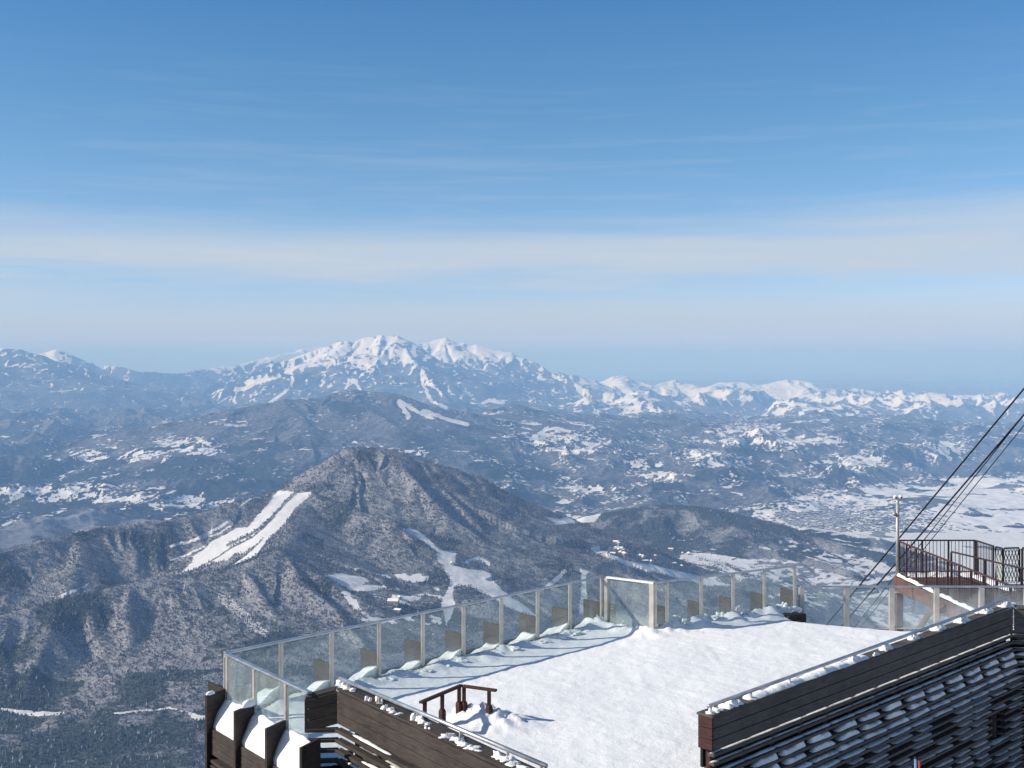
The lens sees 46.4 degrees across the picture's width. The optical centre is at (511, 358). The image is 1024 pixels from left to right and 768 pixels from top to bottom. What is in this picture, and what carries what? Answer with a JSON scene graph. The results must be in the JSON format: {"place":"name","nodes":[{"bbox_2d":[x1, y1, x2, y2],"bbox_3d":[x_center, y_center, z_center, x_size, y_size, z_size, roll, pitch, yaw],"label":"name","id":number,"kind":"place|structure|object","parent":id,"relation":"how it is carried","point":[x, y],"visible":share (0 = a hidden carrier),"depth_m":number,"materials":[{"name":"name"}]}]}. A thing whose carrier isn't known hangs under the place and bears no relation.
{"place":"outdoors","nodes":[
{"label":"outdoors","id":0,"kind":"place"},
{"bbox_2d":[0,447,1023,767],"bbox_3d":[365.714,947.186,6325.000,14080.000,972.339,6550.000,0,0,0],"label":"ski mountain","id":1,"kind":"structure","parent":0,"point":[814,563],"depth_m":5147.14,"materials":[{"name":"white snow"}]},
{"bbox_2d":[387,598,398,605],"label":"house","id":2,"kind":"structure","parent":1,"relation":"on","point":[394,601],"depth_m":4579.51,"materials":[{"name":"white paint"}]},
{"bbox_2d":[394,608,401,612],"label":"house","id":3,"kind":"structure","parent":1,"relation":"on","point":[398,610],"depth_m":4495.96,"materials":[{"name":"white paint"}]},
{"bbox_2d":[0,446,911,767],"bbox_3d":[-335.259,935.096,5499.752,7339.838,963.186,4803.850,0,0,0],"label":"evergreen forest","id":4,"kind":"object","parent":1,"relation":"on","point":[80,732],"visible":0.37,"depth_m":4027.80,"materials":[{"name":"green plant"}]},
{"bbox_2d":[0,446,953,767],"bbox_3d":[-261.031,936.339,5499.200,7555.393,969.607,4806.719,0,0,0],"label":"bare forest","id":5,"kind":"object","parent":1,"relation":"on","point":[394,582],"visible":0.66,"depth_m":5047.23,"materials":[{"name":"plant"}]},
{"bbox_2d":[0,386,1023,532],"bbox_3d":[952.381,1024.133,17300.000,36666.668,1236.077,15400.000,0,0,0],"label":"valley","id":6,"kind":"structure","parent":0,"point":[64,453],"depth_m":13626.84,"materials":[{"name":"white snow"}]},
{"bbox_2d":[737,493,1007,531],"bbox_3d":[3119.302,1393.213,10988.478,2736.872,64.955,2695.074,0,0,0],"label":"distant town","id":7,"kind":"object","parent":6,"relation":"on","point":[840,518],"visible":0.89,"depth_m":10376.24},
{"bbox_2d":[0,335,1023,422],"bbox_3d":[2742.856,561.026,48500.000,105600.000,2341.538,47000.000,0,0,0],"label":"mountain range","id":8,"kind":"structure","parent":0,"point":[445,373],"depth_m":29867.33,"materials":[{"name":"white snow"}]},
{"bbox_2d":[102,368,1023,382],"bbox_3d":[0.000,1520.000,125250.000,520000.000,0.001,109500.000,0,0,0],"label":"sea","id":9,"kind":"structure","parent":0,"point":[982,375],"depth_m":120215.88,"materials":[{"name":"blue liquid"}]},
{"bbox_2d":[257,605,1013,767],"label":"snow ground","id":10,"kind":"structure","parent":0,"point":[601,693],"depth_m":21.99,"materials":[{"name":"white snow"}]},
{"bbox_2d":[213,699,241,739],"bbox_3d":[-4.468,5.956,19.148,0.293,0.776,1.180,0,0,-38],"label":"snow heap","id":11,"kind":"object","parent":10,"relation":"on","point":[223,723],"visible":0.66,"depth_m":19.23,"materials":[{"name":"white snow"}]},
{"bbox_2d":[242,714,274,758],"bbox_3d":[-3.808,5.933,18.288,0.293,0.774,1.180,0,0,-38],"label":"snow heap","id":12,"kind":"object","parent":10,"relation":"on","point":[253,739],"visible":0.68,"depth_m":18.34,"materials":[{"name":"white snow"}]},
{"bbox_2d":[257,686,278,710],"bbox_3d":[-4.508,5.931,20.353,0.390,0.606,1.031,0,0,44],"label":"snow heap","id":13,"kind":"object","parent":10,"relation":"on","point":[267,696],"visible":0.38,"depth_m":20.51,"materials":[{"name":"white snow"}]},
{"bbox_2d":[273,729,310,767],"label":"snow heap","id":14,"kind":"object","parent":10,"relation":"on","point":[290,743],"visible":0.76,"depth_m":17.50,"materials":[{"name":"white snow"}]},
{"bbox_2d":[289,680,329,697],"bbox_3d":[-3.748,5.998,21.133,0.390,0.512,1.019,0,0,44],"label":"snow heap","id":15,"kind":"object","parent":10,"relation":"on","point":[319,685],"visible":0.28,"depth_m":21.28,"materials":[{"name":"white snow"}]},
{"bbox_2d":[334,666,376,685],"bbox_3d":[-2.991,5.977,21.910,0.390,0.577,1.023,0,0,44],"label":"snow heap","id":16,"kind":"object","parent":10,"relation":"on","point":[368,671],"visible":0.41,"depth_m":22.11,"materials":[{"name":"white snow"}]},
{"bbox_2d":[376,676,398,680],"bbox_3d":[-2.287,5.909,22.053,0.435,0.082,0.228,0,0,-18],"label":"snow chunk","id":17,"kind":"object","parent":10,"relation":"on","point":[389,678],"visible":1,"depth_m":22.01,"materials":[{"name":"white snow"}]},
{"bbox_2d":[381,660,420,675],"bbox_3d":[-2.234,6.009,22.686,0.390,0.434,1.017,0,0,44],"label":"snow heap","id":18,"kind":"object","parent":10,"relation":"on","point":[412,664],"visible":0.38,"depth_m":22.87,"materials":[{"name":"white snow"}]},
{"bbox_2d":[401,670,416,676],"bbox_3d":[-2.001,5.897,22.390,0.383,0.106,0.442,0,0,13],"label":"snow chunk","id":19,"kind":"object","parent":10,"relation":"on","point":[406,673],"visible":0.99,"depth_m":22.36,"materials":[{"name":"white snow"}]},
{"bbox_2d":[223,575,603,708],"bbox_3d":[-1.362,5.505,23.273,0.085,1.289,9.755,0,0,44],"label":"glass fence","id":20,"kind":"object","parent":10,"relation":"on","point":[281,655],"visible":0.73,"depth_m":22.89,"materials":[{"name":"beige metal"}]},
{"bbox_2d":[420,669,435,672],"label":"snow chunk","id":21,"kind":"object","parent":10,"relation":"on","point":[427,670],"visible":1,"depth_m":22.65,"materials":[{"name":"white snow"}]},
{"bbox_2d":[425,648,461,664],"bbox_3d":[-1.482,5.986,23.458,0.390,0.488,1.010,0,0,44],"label":"snow heap","id":22,"kind":"object","parent":10,"relation":"on","point":[446,655],"visible":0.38,"depth_m":23.64,"materials":[{"name":"white snow"}]},
{"bbox_2d":[419,684,496,725],"bbox_3d":[-0.980,5.850,19.415,1.407,0.900,0.612,0,0,-30],"label":"stair railing","id":23,"kind":"object","parent":10,"relation":"on","point":[462,705],"visible":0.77,"depth_m":19.53,"materials":[{"name":"brown wood"}]},
{"bbox_2d":[453,657,467,662],"bbox_3d":[-1.005,5.900,23.406,0.344,0.099,0.389,0,0,0],"label":"snow chunk","id":24,"kind":"object","parent":10,"relation":"on","point":[462,659],"visible":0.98,"depth_m":23.33,"materials":[{"name":"white snow"}]},
{"bbox_2d":[466,703,479,712],"bbox_3d":[-0.498,5.815,19.772,0.634,0.230,0.380,0,0,21],"label":"snow pile","id":25,"kind":"object","parent":10,"relation":"on","point":[470,707],"visible":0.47,"depth_m":19.75,"materials":[{"name":"white snow"}]},
{"bbox_2d":[466,643,499,654],"bbox_3d":[-0.736,6.018,24.225,0.390,0.414,1.002,0,0,44],"label":"snow heap","id":26,"kind":"object","parent":10,"relation":"on","point":[486,646],"visible":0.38,"depth_m":24.42,"materials":[{"name":"white snow"}]},
{"bbox_2d":[506,645,520,650],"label":"snow chunk","id":27,"kind":"object","parent":10,"relation":"on","point":[512,648],"visible":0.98,"depth_m":24.33,"materials":[{"name":"white snow"}]},
{"bbox_2d":[506,632,535,644],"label":"snow heap","id":28,"kind":"object","parent":10,"relation":"on","point":[524,636],"visible":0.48,"depth_m":25.22,"materials":[{"name":"white snow"}]},
{"bbox_2d":[536,639,551,643],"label":"snow chunk","id":29,"kind":"object","parent":10,"relation":"on","point":[544,641],"visible":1,"depth_m":24.99,"materials":[{"name":"white snow"}]},
{"bbox_2d":[539,623,567,636],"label":"snow heap","id":30,"kind":"object","parent":10,"relation":"on","point":[555,629],"visible":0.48,"depth_m":25.90,"materials":[{"name":"white snow"}]},
{"bbox_2d":[552,634,566,638],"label":"snow chunk","id":31,"kind":"object","parent":10,"relation":"on","point":[559,636],"visible":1,"depth_m":25.35,"materials":[{"name":"white snow"}]},
{"bbox_2d":[560,629,583,635],"bbox_3d":[1.276,5.897,25.760,0.518,0.105,0.309,0,0,-21],"label":"snow chunk","id":32,"kind":"object","parent":10,"relation":"on","point":[573,632],"visible":0.98,"depth_m":25.70,"materials":[{"name":"white snow"}]},
{"bbox_2d":[572,617,593,628],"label":"snow heap","id":33,"kind":"object","parent":10,"relation":"on","point":[585,621],"visible":0.3,"depth_m":26.78,"materials":[{"name":"white snow"}]},
{"bbox_2d":[609,602,615,623],"bbox_3d":[2.246,5.733,26.962,0.028,0.466,0.293,0,0,-42],"label":"notice board","id":34,"kind":"object","parent":10,"relation":"on","point":[612,613],"visible":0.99,"depth_m":26.93,"materials":[{"name":"grey paint"}]},
{"bbox_2d":[604,576,654,628],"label":"glass gate","id":35,"kind":"structure","parent":10,"relation":"on","point":[651,602],"depth_m":26.15,"materials":[{"name":"beige metal"}]},
{"bbox_2d":[669,615,681,621],"bbox_3d":[3.654,5.890,27.092,0.480,0.160,0.194,0,0,-30],"label":"snow chunk","id":36,"kind":"object","parent":10,"relation":"on","point":[674,617],"visible":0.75,"depth_m":27.07,"materials":[{"name":"white snow"}]},
{"bbox_2d":[654,565,796,627],"bbox_3d":[4.884,5.516,27.045,4.196,1.309,0.085,0,0,-31],"label":"glass fence","id":37,"kind":"object","parent":10,"relation":"on","point":[700,578],"visible":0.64,"depth_m":26.87,"materials":[{"name":"beige metal"}]},
{"bbox_2d":[776,602,788,611],"bbox_3d":[6.400,5.834,28.041,0.668,0.271,0.353,0,0,-43],"label":"snow chunk","id":38,"kind":"object","parent":10,"relation":"on","point":[783,606],"visible":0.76,"depth_m":27.92,"materials":[{"name":"white snow"}]},
{"bbox_2d":[784,605,801,612],"bbox_3d":[6.550,5.861,27.845,0.543,0.219,0.313,0,0,-10],"label":"snow chunk","id":39,"kind":"object","parent":10,"relation":"on","point":[792,609],"visible":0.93,"depth_m":27.77,"materials":[{"name":"white snow"}]},
{"bbox_2d":[782,612,805,621],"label":"kerb","id":40,"kind":"structure","parent":10,"relation":"on","point":[797,616],"depth_m":27.49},
{"bbox_2d":[321,672,1023,767],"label":"deck floor","id":41,"kind":"structure","parent":0,"point":[339,766],"depth_m":20.95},
{"bbox_2d":[205,688,320,767],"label":"timber planter","id":42,"kind":"object","parent":41,"relation":"on","point":[222,750],"visible":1,"depth_m":18.48,"materials":[{"name":"brown wood"}]},
{"bbox_2d":[241,698,256,707],"bbox_3d":[-4.121,5.393,18.747,0.153,0.103,0.376,0,0,25],"label":"snow hump","id":43,"kind":"object","parent":42,"relation":"on","point":[250,702],"visible":1,"depth_m":18.69,"materials":[{"name":"white snow"}]},
{"bbox_2d":[225,653,311,729],"bbox_3d":[-3.823,5.731,18.577,0.085,1.739,2.882,0,0,-38],"label":"glass fence","id":44,"kind":"object","parent":41,"relation":"on","point":[286,682],"visible":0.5,"depth_m":18.80,"materials":[{"name":"beige metal"}]},
{"bbox_2d":[208,599,599,704],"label":"fence panels","id":45,"kind":"object","parent":41,"relation":"on","point":[453,642],"visible":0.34,"depth_m":23.86,"materials":[{"name":"clear glass"}]},
{"bbox_2d":[304,676,547,767],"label":"timber parapet","id":46,"kind":"structure","parent":41,"relation":"on","point":[404,740],"depth_m":16.39,"materials":[{"name":"wood"}]},
{"bbox_2d":[336,680,355,691],"bbox_3d":[-2.422,4.773,17.536,0.179,0.122,0.492,0,0,-32],"label":"snow lump","id":47,"kind":"object","parent":46,"relation":"on","point":[340,684],"visible":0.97,"depth_m":17.54,"materials":[{"name":"white snow"}]},
{"bbox_2d":[364,696,371,701],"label":"snow lump","id":48,"kind":"object","parent":46,"relation":"on","point":[367,698],"visible":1,"depth_m":16.86,"materials":[{"name":"white snow"}]},
{"bbox_2d":[346,735,400,767],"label":"snow on slats","id":49,"kind":"structure","parent":46,"relation":"on","point":[392,765],"depth_m":16.75,"materials":[{"name":"white snow"}]},
{"bbox_2d":[380,704,403,714],"bbox_3d":[-1.644,4.807,16.376,0.166,0.054,0.417,0,0,-35],"label":"snow lump","id":50,"kind":"object","parent":46,"relation":"on","point":[390,709],"visible":1,"depth_m":16.39,"materials":[{"name":"white snow"}]},
{"bbox_2d":[410,712,431,725],"bbox_3d":[-1.216,4.788,15.884,0.148,0.092,0.404,0,0,-38],"label":"snow lump","id":51,"kind":"object","parent":46,"relation":"on","point":[418,719],"visible":1,"depth_m":15.91,"materials":[{"name":"white snow"}]},
{"bbox_2d":[438,733,481,748],"bbox_3d":[-0.655,4.807,15.039,0.235,0.054,0.693,0,0,-37],"label":"snow lump","id":52,"kind":"object","parent":46,"relation":"on","point":[453,737],"visible":1,"depth_m":15.10,"materials":[{"name":"white snow"}]},
{"bbox_2d":[461,742,481,751],"bbox_3d":[-0.498,4.813,14.814,0.120,0.041,0.356,0,0,-37],"label":"snow lump","id":53,"kind":"object","parent":46,"relation":"on","point":[470,746],"visible":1,"depth_m":14.83,"materials":[{"name":"white snow"}]},
{"bbox_2d":[491,750,529,767],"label":"snow lump","id":54,"kind":"object","parent":46,"relation":"on","point":[512,761],"visible":1,"depth_m":14.32,"materials":[{"name":"white snow"}]},
{"bbox_2d":[657,587,792,625],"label":"panels","id":55,"kind":"object","parent":41,"relation":"on","point":[756,599],"visible":0.15,"depth_m":27.40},
{"bbox_2d":[798,586,1023,630],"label":"glass fence","id":56,"kind":"object","parent":41,"relation":"on","point":[936,602],"visible":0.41,"depth_m":28.26,"materials":[{"name":"beige metal"}]},
{"bbox_2d":[826,388,1023,624],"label":"cable","id":57,"kind":"object","parent":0,"point":[976,445],"visible":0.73,"depth_m":51.24,"materials":[{"name":"metal"}]},
{"bbox_2d":[841,414,1023,625],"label":"cable","id":58,"kind":"object","parent":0,"point":[967,480],"visible":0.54,"depth_m":50.84,"materials":[{"name":"metal"}]},
{"bbox_2d":[854,427,1014,626],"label":"cable","id":59,"kind":"object","parent":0,"point":[938,521],"visible":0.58,"depth_m":51.08,"materials":[{"name":"metal"}]},
{"bbox_2d":[860,425,1023,626],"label":"cable","id":60,"kind":"object","parent":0,"point":[953,512],"visible":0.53,"depth_m":50.33,"materials":[{"name":"metal"}]},
{"bbox_2d":[894,540,1023,630],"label":"lookout platform","id":61,"kind":"structure","parent":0,"point":[967,596],"depth_m":35.90,"materials":[{"name":"brown metal"}]},
{"bbox_2d":[892,495,902,575],"bbox_3d":[12.370,5.676,38.324,0.328,2.589,0.185,0,0,0],"label":"camera mast","id":62,"kind":"object","parent":61,"relation":"attached to","point":[895,513],"visible":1,"depth_m":38.31,"materials":[{"name":"grey metal"}]},
{"bbox_2d":[897,573,1013,629],"bbox_3d":[12.694,6.916,33.725,0.160,0.103,9.468,0,0,-4],"label":"snow strip","id":63,"kind":"object","parent":61,"relation":"on","point":[949,598],"visible":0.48,"depth_m":34.82,"materials":[{"name":"white snow"}]},
{"bbox_2d":[908,571,1015,590],"bbox_3d":[14.390,6.895,37.637,1.838,0.147,3.632,0,0,-44],"label":"snow strip","id":64,"kind":"object","parent":61,"relation":"on","point":[987,580],"visible":0.39,"depth_m":38.10,"materials":[{"name":"white snow"}]},
{"bbox_2d":[995,546,1019,582],"bbox_3d":[15.372,6.399,37.025,0.740,1.111,0.312,0,0,17],"label":"folding barrier","id":65,"kind":"object","parent":61,"relation":"attached to","point":[1001,549],"visible":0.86,"depth_m":37.00,"materials":[{"name":"grey metal"}]},
{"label":"snowy ground","id":66,"kind":"structure","parent":0,"visible":0},
{"bbox_2d":[697,598,1023,767],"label":"timber parapet","id":67,"kind":"structure","parent":66,"relation":"on","point":[752,717],"depth_m":21.09,"materials":[{"name":"wood"}]},
{"bbox_2d":[705,707,723,713],"bbox_3d":[2.981,5.150,17.541,0.383,0.068,0.176,0,0,-41],"label":"snow lump","id":68,"kind":"object","parent":67,"relation":"on","point":[716,710],"visible":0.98,"depth_m":17.50,"materials":[{"name":"white snow"}]},
{"bbox_2d":[718,699,743,708],"bbox_3d":[3.278,5.123,17.840,0.454,0.123,0.224,0,0,-42],"label":"snow lump","id":69,"kind":"object","parent":67,"relation":"on","point":[731,704],"visible":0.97,"depth_m":17.77,"materials":[{"name":"white snow"}]},
{"bbox_2d":[742,655,868,699],"bbox_3d":[4.856,5.144,19.470,0.250,0.080,3.700,0,0,45],"label":"snow drift","id":70,"kind":"object","parent":67,"relation":"on","point":[786,684],"visible":0.91,"depth_m":19.25,"materials":[{"name":"white snow"}]},
{"bbox_2d":[848,654,859,662],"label":"snow lump","id":71,"kind":"object","parent":67,"relation":"on","point":[854,658],"visible":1,"depth_m":20.39,"materials":[{"name":"white snow"}]},
{"bbox_2d":[710,634,1023,767],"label":"snow on slats","id":72,"kind":"structure","parent":67,"relation":"on","point":[801,755],"depth_m":21.60,"materials":[{"name":"white snow"}]},
{"bbox_2d":[879,643,893,650],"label":"snow lump","id":73,"kind":"object","parent":67,"relation":"on","point":[887,647],"visible":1,"depth_m":21.24,"materials":[{"name":"white snow"}]},
{"bbox_2d":[907,633,919,639],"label":"snow lump","id":74,"kind":"object","parent":67,"relation":"on","point":[915,636],"visible":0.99,"depth_m":22.02,"materials":[{"name":"white snow"}]},
{"bbox_2d":[929,624,946,630],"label":"snow lump","id":75,"kind":"object","parent":67,"relation":"on","point":[941,627],"visible":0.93,"depth_m":22.79,"materials":[{"name":"white snow"}]},
{"bbox_2d":[953,616,970,623],"bbox_3d":[8.885,5.122,23.548,0.479,0.124,0.234,0,0,-45],"label":"snow lump","id":76,"kind":"object","parent":67,"relation":"on","point":[964,619],"visible":0.99,"depth_m":23.47,"materials":[{"name":"white snow"}]},
{"bbox_2d":[979,607,993,613],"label":"snow lump","id":77,"kind":"object","parent":67,"relation":"on","point":[989,610],"visible":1,"depth_m":24.32,"materials":[{"name":"white snow"}]},
{"bbox_2d":[997,602,1017,607],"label":"snow lump","id":78,"kind":"object","parent":67,"relation":"on","point":[1009,604],"visible":1,"depth_m":24.96,"materials":[{"name":"white snow"}]},
{"bbox_2d":[914,757,916,767],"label":"marker pole","id":79,"kind":"object","parent":66,"relation":"on","point":[915,762],"visible":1,"depth_m":18.38,"materials":[{"name":"blue paint"}]},
{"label":"snow heap","id":80,"kind":"object","parent":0,"visible":0},
{"bbox_2d":[681,617,690,623],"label":"snow chunk","id":81,"kind":"object","parent":80,"relation":"on","point":[685,620],"visible":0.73,"depth_m":26.75,"materials":[{"name":"white snow"}]},
{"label":"snow heap","id":82,"kind":"object","parent":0,"visible":0},
{"bbox_2d":[711,612,723,619],"bbox_3d":[4.723,5.876,27.283,0.282,0.188,0.434,0,0,36],"label":"snow chunk","id":83,"kind":"object","parent":82,"relation":"on","point":[714,617],"visible":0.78,"depth_m":27.23,"materials":[{"name":"white snow"}]},
{"bbox_2d":[735,605,743,613],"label":"snow chunk","id":84,"kind":"object","parent":82,"relation":"on","point":[739,609],"visible":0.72,"depth_m":27.79,"materials":[{"name":"white snow"}]}
]}

